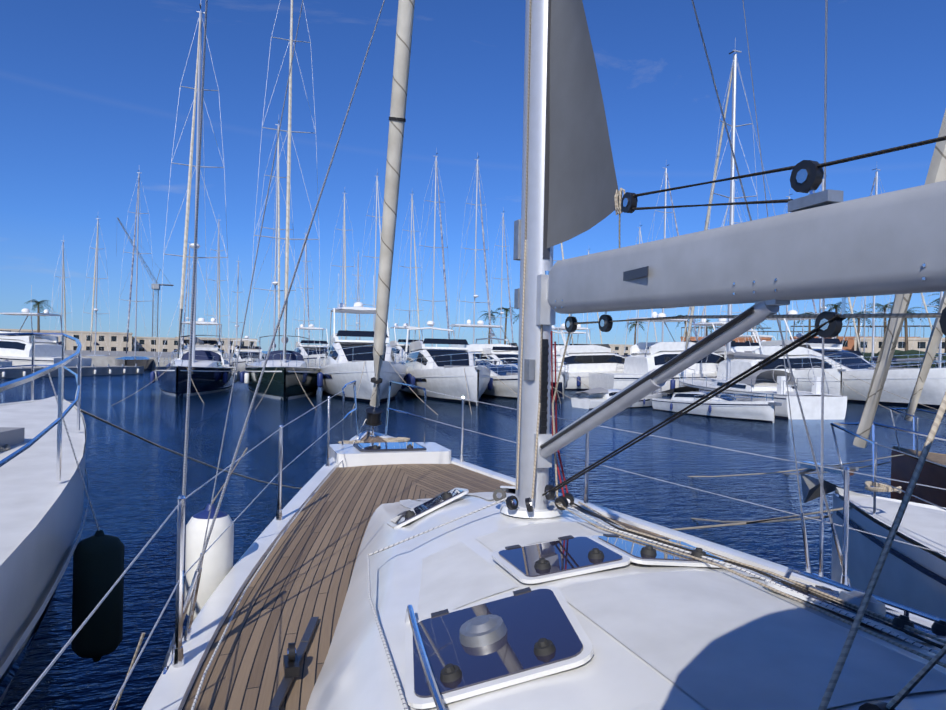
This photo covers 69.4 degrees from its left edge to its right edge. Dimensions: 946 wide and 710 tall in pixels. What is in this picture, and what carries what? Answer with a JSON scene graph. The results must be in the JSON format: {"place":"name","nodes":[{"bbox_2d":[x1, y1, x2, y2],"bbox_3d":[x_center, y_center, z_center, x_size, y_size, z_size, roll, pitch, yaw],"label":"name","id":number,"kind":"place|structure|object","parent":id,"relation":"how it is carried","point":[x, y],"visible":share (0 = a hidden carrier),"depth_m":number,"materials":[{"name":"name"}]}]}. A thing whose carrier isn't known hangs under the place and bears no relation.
{"place":"outdoors","nodes":[
{"label":"outdoors","id":0,"kind":"place"},
{"bbox_2d":[64,350,398,369],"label":"quay","id":1,"kind":"structure","parent":0,"point":[109,359],"depth_m":86.90,"materials":[{"name":"concrete"}]},
{"bbox_2d":[0,329,132,350],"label":"building","id":2,"kind":"structure","parent":1,"relation":"on","point":[113,340],"depth_m":201.85,"materials":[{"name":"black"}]},
{"bbox_2d":[116,218,173,336],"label":"harbour crane","id":3,"kind":"object","parent":1,"relation":"on","point":[156,286],"visible":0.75,"depth_m":297.83,"materials":[{"name":"grey paint"}]},
{"bbox_2d":[132,336,189,351],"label":"building","id":4,"kind":"structure","parent":1,"relation":"on","point":[170,345],"depth_m":217.91,"materials":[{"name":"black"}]},
{"bbox_2d":[175,337,256,352],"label":"building","id":5,"kind":"structure","parent":1,"relation":"on","point":[244,343],"depth_m":235.75,"materials":[{"name":"beige"}]},
{"bbox_2d":[24,293,945,353],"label":"palm trees","id":6,"kind":"object","parent":1,"relation":"on","point":[836,309],"visible":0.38,"depth_m":114.23,"materials":[{"name":"green plant"}]},
{"bbox_2d":[680,327,771,345],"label":"building","id":7,"kind":"structure","parent":1,"relation":"on","point":[741,339],"depth_m":177.26,"materials":[{"name":"concrete"}]},
{"bbox_2d":[747,331,807,340],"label":"building","id":8,"kind":"structure","parent":1,"relation":"on","point":[777,331],"depth_m":182.82,"materials":[{"name":"beige"}]},
{"bbox_2d":[790,325,920,350],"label":"building","id":9,"kind":"structure","parent":1,"relation":"on","point":[849,344],"depth_m":157.80,"materials":[{"name":"painted plaster"},{"name":"glass"}]},
{"bbox_2d":[854,325,944,352],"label":"building","id":10,"kind":"structure","parent":1,"relation":"on","point":[922,343],"depth_m":144.23,"materials":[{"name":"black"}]},
{"bbox_2d":[862,350,945,367],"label":"quay hedge shrubs","id":11,"kind":"object","parent":1,"relation":"on","point":[907,353],"depth_m":69.29,"materials":[{"name":"green plant"}]},
{"bbox_2d":[0,366,901,661],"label":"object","id":12,"kind":"object","parent":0,"point":[98,562],"visible":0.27,"depth_m":4.11,"materials":[{"name":"black rubber"}]},
{"bbox_2d":[0,351,945,709],"bbox_3d":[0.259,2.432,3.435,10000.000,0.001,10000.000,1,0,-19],"label":"harbour water","id":13,"kind":"structure","parent":0,"point":[134,485],"depth_m":14.62,"materials":[{"name":"blue liquid"}]},
{"bbox_2d":[0,361,11,366],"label":"pontoon yacht","id":14,"kind":"object","parent":13,"relation":"on","point":[5,363],"visible":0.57,"depth_m":53.81,"materials":[{"name":"white plastic"}]},
{"bbox_2d":[0,285,91,366],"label":"motor yacht","id":15,"kind":"object","parent":13,"relation":"on","point":[16,350],"visible":0.71,"depth_m":59.83,"materials":[{"name":"white plastic"}]},
{"bbox_2d":[0,364,143,378],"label":"concrete pontoon","id":16,"kind":"object","parent":13,"relation":"on","point":[85,371],"visible":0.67,"depth_m":57.47,"materials":[{"name":"grey concrete"}]},
{"bbox_2d":[0,332,301,704],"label":"boat","id":17,"kind":"object","parent":13,"relation":"on","point":[41,496],"visible":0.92,"depth_m":3.71,"materials":[{"name":"white plastic"}]},
{"bbox_2d":[111,4,239,405],"bbox_3d":[-15.541,-9.165,37.624,4.798,23.527,21.979,1,0,-15],"label":"sailboat","id":18,"kind":"object","parent":13,"relation":"on","point":[210,373],"visible":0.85,"depth_m":38.73,"materials":[{"name":"blue"}]},
{"bbox_2d":[166,300,231,366],"bbox_3d":[-23.078,-1.183,58.106,5.283,7.251,15.284,1,0,-19],"label":"yacht","id":19,"kind":"object","parent":13,"relation":"on","point":[212,348],"visible":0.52,"depth_m":54.35,"materials":[{"name":"white plastic"}]},
{"bbox_2d":[228,336,263,371],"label":"yacht","id":20,"kind":"object","parent":13,"relation":"on","point":[243,354],"visible":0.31,"depth_m":67.81,"materials":[{"name":"white plastic"}]},
{"bbox_2d":[240,0,322,408],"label":"sailboat","id":21,"kind":"object","parent":13,"relation":"on","point":[294,373],"visible":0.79,"depth_m":36.64,"materials":[{"name":"grey"}]},
{"bbox_2d":[294,322,328,367],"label":"yacht","id":22,"kind":"object","parent":13,"relation":"on","point":[301,349],"visible":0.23,"depth_m":77.90,"materials":[{"name":"white plastic"}]},
{"bbox_2d":[317,273,437,414],"bbox_3d":[-5.327,-1.157,36.299,5.847,7.942,22.326,1,0,-19],"label":"flybridge motor yacht","id":23,"kind":"object","parent":13,"relation":"on","point":[347,361],"visible":0.77,"depth_m":35.92,"materials":[{"name":"white plastic"}]},
{"bbox_2d":[388,308,423,361],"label":"yacht","id":24,"kind":"object","parent":13,"relation":"on","point":[395,344],"visible":0.23,"depth_m":84.14,"materials":[{"name":"white plastic"}]},
{"bbox_2d":[399,321,550,415],"bbox_3d":[-0.428,0.368,36.242,5.338,5.097,21.778,1,0,-19],"label":"motor yacht","id":25,"kind":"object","parent":13,"relation":"on","point":[453,369],"depth_m":36.97,"materials":[{"name":"white plastic"}]},
{"bbox_2d":[13,0,945,709],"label":"yacht rails","id":26,"kind":"object","parent":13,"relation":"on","point":[203,562],"visible":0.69,"depth_m":3.54,"materials":[{"name":"silver metal"}]},
{"bbox_2d":[449,298,517,360],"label":"motor yacht","id":27,"kind":"object","parent":13,"relation":"on","point":[476,347],"visible":0.17,"depth_m":56.97,"materials":[{"name":"white plastic"}]},
{"bbox_2d":[475,357,507,366],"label":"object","id":28,"kind":"object","parent":13,"relation":"on","point":[481,363],"visible":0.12,"depth_m":47.38,"materials":[{"name":"white"}]},
{"bbox_2d":[476,333,517,364],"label":"motor yacht","id":29,"kind":"object","parent":13,"relation":"on","point":[496,355],"visible":0.08,"depth_m":54.42,"materials":[{"name":"white plastic"}]},
{"bbox_2d":[49,121,945,370],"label":"sailboat masts","id":30,"kind":"object","parent":13,"relation":"on","point":[146,362],"visible":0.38,"depth_m":76.14,"materials":[{"name":"metal"}]},
{"bbox_2d":[475,359,570,398],"bbox_3d":[2.536,1.643,38.985,4.172,2.673,17.168,1,0,-13],"label":"sport cruiser","id":31,"kind":"object","parent":13,"relation":"on","point":[506,375],"visible":0.23,"depth_m":38.77,"materials":[{"name":"white plastic"}]},
{"bbox_2d":[142,431,933,709],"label":"yacht hull","id":32,"kind":"object","parent":13,"relation":"on","point":[303,576],"visible":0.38,"depth_m":3.50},
{"bbox_2d":[306,492,945,709],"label":"cabin roof","id":33,"kind":"structure","parent":32,"relation":"on","point":[662,637],"depth_m":2.09,"materials":[{"name":"white plastic"}]},
{"bbox_2d":[269,441,945,709],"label":"deck hatches","id":34,"kind":"object","parent":33,"relation":"on","point":[521,635],"visible":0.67,"depth_m":2.26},
{"bbox_2d":[513,0,945,509],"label":"mast and boom","id":35,"kind":"object","parent":33,"relation":"on","point":[827,243],"visible":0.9,"depth_m":2.23,"materials":[{"name":"white metal"}]},
{"bbox_2d":[191,0,945,709],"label":"yacht sail ropes","id":36,"kind":"object","parent":35,"relation":"attached to","point":[585,192],"visible":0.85,"depth_m":3.10,"materials":[{"name":"silver metal"}]},
{"bbox_2d":[492,358,590,402],"bbox_3d":[4.574,1.619,42.820,4.310,2.805,18.185,1,0,-13],"label":"motor yacht","id":37,"kind":"object","parent":13,"relation":"on","point":[563,380],"visible":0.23,"depth_m":40.40,"materials":[{"name":"white plastic"}]},
{"bbox_2d":[553,313,590,345],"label":"yacht","id":38,"kind":"object","parent":13,"relation":"on","point":[562,327],"visible":0.04,"depth_m":61.88,"materials":[{"name":"white plastic"}]},
{"bbox_2d":[553,330,616,353],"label":"yacht","id":39,"kind":"object","parent":13,"relation":"on","point":[576,332],"visible":0.1,"depth_m":89.29,"materials":[{"name":"white plastic"}]},
{"bbox_2d":[552,325,624,389],"bbox_3d":[10.663,0.495,53.038,15.239,5.309,5.167,1,0,-19],"label":"motor yacht","id":40,"kind":"object","parent":13,"relation":"on","point":[583,361],"visible":0.31,"depth_m":50.57,"materials":[{"name":"white plastic"}]},
{"bbox_2d":[571,387,666,408],"bbox_3d":[7.534,2.338,33.971,5.618,1.491,1.849,1,0,-31],"label":"boat","id":41,"kind":"object","parent":13,"relation":"on","point":[597,397],"visible":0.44,"depth_m":32.86,"materials":[{"name":"white plastic"}]},
{"bbox_2d":[589,310,723,395],"bbox_3d":[16.486,-0.746,48.646,16.302,8.034,5.662,1,0,-19],"label":"motor yacht","id":42,"kind":"object","parent":13,"relation":"on","point":[644,358],"visible":0.25,"depth_m":46.17,"materials":[{"name":"white plastic"}]},
{"bbox_2d":[652,386,781,422],"bbox_3d":[10.528,2.299,29.728,2.310,1.696,6.784,1,0,-19],"label":"boat","id":43,"kind":"object","parent":13,"relation":"on","point":[729,406],"visible":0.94,"depth_m":28.59,"materials":[{"name":"white plastic"}]},
{"bbox_2d":[739,332,775,342],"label":"yacht","id":44,"kind":"object","parent":13,"relation":"on","point":[751,336],"visible":0.04,"depth_m":70.80,"materials":[{"name":"white plastic"}]},
{"bbox_2d":[679,37,846,419],"bbox_3d":[13.484,-6.674,34.643,4.639,19.762,12.091,1,0,-19],"label":"sailboat","id":45,"kind":"object","parent":13,"relation":"on","point":[769,382],"visible":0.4,"depth_m":32.31,"materials":[{"name":"white plastic"}]},
{"bbox_2d":[684,330,892,389],"bbox_3d":[21.123,0.697,43.817,15.239,5.342,5.167,1,0,-19],"label":"motor yacht","id":46,"kind":"object","parent":13,"relation":"on","point":[740,366],"visible":0.1,"depth_m":41.84,"materials":[{"name":"white plastic"}]},
{"bbox_2d":[673,110,945,618],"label":"sailboat","id":47,"kind":"object","parent":13,"relation":"on","point":[914,577],"visible":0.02,"depth_m":5.63,"materials":[{"name":"white plastic"}]},
{"bbox_2d":[689,308,937,413],"bbox_3d":[20.098,-0.647,43.536,5.828,7.987,22.952,1,0,-19],"label":"flybridge motor yacht","id":48,"kind":"object","parent":13,"relation":"on","point":[832,376],"visible":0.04,"depth_m":40.30,"materials":[{"name":"white plastic"}]},
{"bbox_2d":[689,291,945,507],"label":"sailboat","id":49,"kind":"object","parent":13,"relation":"on","point":[903,466],"visible":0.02,"depth_m":10.55,"materials":[{"name":"brown wood"}]},
{"bbox_2d":[753,305,945,407],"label":"motor yacht","id":50,"kind":"object","parent":13,"relation":"on","point":[901,382],"visible":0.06,"depth_m":40.46,"materials":[{"name":"white plastic"}]},
{"bbox_2d":[791,333,945,367],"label":"flybridge motor yacht","id":51,"kind":"object","parent":13,"relation":"on","point":[799,335],"visible":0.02,"depth_m":47.50,"materials":[{"name":"white plastic"}]},
{"bbox_2d":[0,0,945,350],"label":"sky","id":52,"kind":"structure","parent":0,"point":[89,89],"materials":[{"name":"blue"}]},
{"bbox_2d":[592,344,632,357],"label":"town block","id":53,"kind":"structure","parent":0,"point":[616,347],"depth_m":254.11,"materials":[{"name":"beige"}]}
]}

